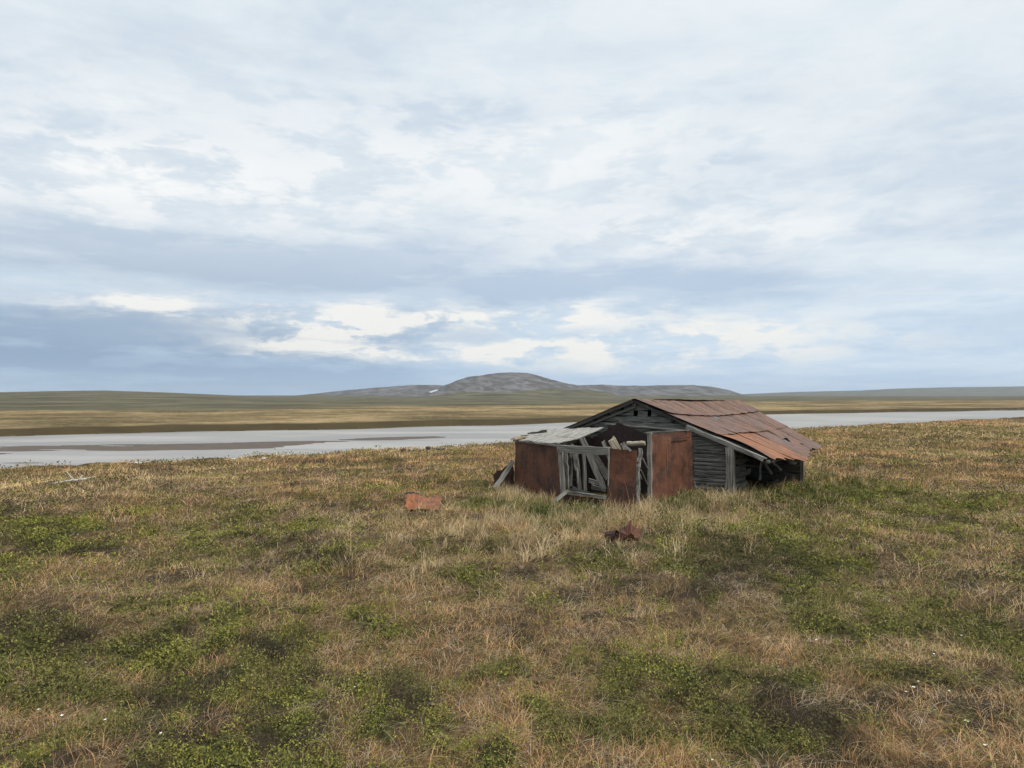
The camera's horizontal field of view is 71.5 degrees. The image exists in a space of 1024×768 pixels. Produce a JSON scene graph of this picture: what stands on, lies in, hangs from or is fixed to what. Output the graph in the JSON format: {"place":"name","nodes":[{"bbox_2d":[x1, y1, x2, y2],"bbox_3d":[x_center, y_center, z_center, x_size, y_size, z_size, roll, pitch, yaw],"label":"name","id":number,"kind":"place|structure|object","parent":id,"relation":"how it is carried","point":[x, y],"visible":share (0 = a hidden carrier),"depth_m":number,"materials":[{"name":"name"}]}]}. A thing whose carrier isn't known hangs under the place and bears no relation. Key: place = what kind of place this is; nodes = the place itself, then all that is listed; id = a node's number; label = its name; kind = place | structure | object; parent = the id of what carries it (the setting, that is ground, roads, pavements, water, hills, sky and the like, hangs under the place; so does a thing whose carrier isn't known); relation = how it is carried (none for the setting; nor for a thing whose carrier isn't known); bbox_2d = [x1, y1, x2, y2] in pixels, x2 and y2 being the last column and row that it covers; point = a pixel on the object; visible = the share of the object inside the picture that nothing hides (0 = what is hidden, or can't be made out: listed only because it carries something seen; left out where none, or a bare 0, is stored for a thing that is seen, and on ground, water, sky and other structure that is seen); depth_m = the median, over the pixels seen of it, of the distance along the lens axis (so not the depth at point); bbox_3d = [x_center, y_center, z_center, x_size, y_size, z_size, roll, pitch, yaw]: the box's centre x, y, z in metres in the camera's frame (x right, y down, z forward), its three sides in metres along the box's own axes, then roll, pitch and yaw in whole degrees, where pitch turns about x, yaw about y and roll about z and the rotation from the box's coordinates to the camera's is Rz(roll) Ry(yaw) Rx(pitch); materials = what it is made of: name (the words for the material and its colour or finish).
{"place":"outdoors","nodes":[
{"label":"outdoors","id":0,"kind":"place"},
{"bbox_2d":[0,372,1023,767],"bbox_3d":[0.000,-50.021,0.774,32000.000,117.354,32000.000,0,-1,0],"label":"ground","id":1,"kind":"structure","parent":0,"point":[512,398],"depth_m":7.94,"materials":[{"name":"plant"}]},
{"bbox_2d":[52,472,93,483],"bbox_3d":[-10.401,2.204,16.868,0.859,0.253,0.138,1,-1,-33],"label":"driftwood branch","id":2,"kind":"object","parent":1,"relation":"on","point":[73,479],"visible":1,"depth_m":16.87,"materials":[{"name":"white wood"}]},
{"bbox_2d":[404,493,441,510],"bbox_3d":[-1.724,2.323,13.848,0.742,0.166,1.672,0,-1,-8],"label":"rusted sheet","id":3,"kind":"object","parent":1,"relation":"on","point":[413,497],"visible":0.96,"depth_m":14.02,"materials":[{"name":"orange metal"}]},
{"bbox_2d":[491,460,514,490],"bbox_3d":[-0.219,2.088,15.899,0.674,0.748,0.108,1,-1,-38],"label":"loose board","id":4,"kind":"object","parent":1,"relation":"on","point":[506,470],"visible":0.81,"depth_m":15.93,"materials":[{"name":"grey wood"}]},
{"bbox_2d":[493,466,513,487],"bbox_3d":[-0.189,2.194,16.382,0.522,0.758,0.102,0,-1,-15],"label":"rusted sheet","id":5,"kind":"object","parent":1,"relation":"on","point":[509,476],"visible":0.41,"depth_m":16.39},
{"bbox_2d":[0,421,1023,767],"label":"dwarf shrub","id":6,"kind":"object","parent":1,"relation":"on","point":[248,507],"visible":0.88,"depth_m":6.91,"materials":[{"name":"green plant"}]},
{"bbox_2d":[0,420,1023,767],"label":"heath twigs","id":7,"kind":"object","parent":1,"relation":"on","point":[724,582],"visible":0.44,"depth_m":6.79,"materials":[{"name":"brown plant"}]},
{"bbox_2d":[551,490,568,503],"bbox_3d":[0.938,2.242,14.042,0.454,0.294,0.091,0,-1,-24],"label":"loose board","id":8,"kind":"object","parent":1,"relation":"on","point":[559,497],"visible":0.8,"depth_m":14.04,"materials":[{"name":"grey wood"}]},
{"bbox_2d":[604,530,619,540],"bbox_3d":[1.421,2.153,10.100,0.202,0.178,0.149,-1,-1,36],"label":"rusted can","id":9,"kind":"object","parent":1,"relation":"on","point":[610,535],"visible":0.89,"depth_m":10.07,"materials":[{"name":"brown metal"}]},
{"bbox_2d":[620,520,642,540],"bbox_3d":[1.762,2.155,10.418,0.391,0.326,0.293,0,-1,0],"label":"rusted scrap","id":10,"kind":"object","parent":1,"relation":"on","point":[629,531],"visible":0.79,"depth_m":10.33,"materials":[{"name":"brown metal"}]},
{"bbox_2d":[510,398,821,512],"bbox_3d":[3.772,1.451,16.384,7.192,2.271,5.218,1,-1,-35],"label":"derelict hut","id":11,"kind":"object","parent":1,"relation":"on","point":[661,447],"visible":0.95,"depth_m":15.21,"materials":[{"name":"brown wood"}]},
{"bbox_2d":[476,480,862,534],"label":"grass stalks","id":12,"kind":"object","parent":1,"relation":"on","point":[692,509],"depth_m":12.17,"materials":[{"name":"beige plant"}]},
{"bbox_2d":[447,466,949,534],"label":"green herbs","id":13,"kind":"object","parent":1,"relation":"on","point":[693,503],"visible":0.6,"depth_m":13.92,"materials":[{"name":"green plant"}]},
{"bbox_2d":[0,410,1023,468],"bbox_3d":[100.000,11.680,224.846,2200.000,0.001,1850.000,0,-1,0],"label":"water","id":14,"kind":"structure","parent":0,"point":[459,435],"depth_m":137.20,"materials":[{"name":"grey liquid"}]},
{"bbox_2d":[0,0,1023,394],"label":"sky","id":15,"kind":"structure","parent":0,"point":[215,197],"materials":[{"name":"white"}]},
{"bbox_2d":[316,467,898,583],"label":"tall grass","id":16,"kind":"structure","parent":0,"point":[512,520],"depth_m":11.65,"materials":[{"name":"beige plant"}]}
]}

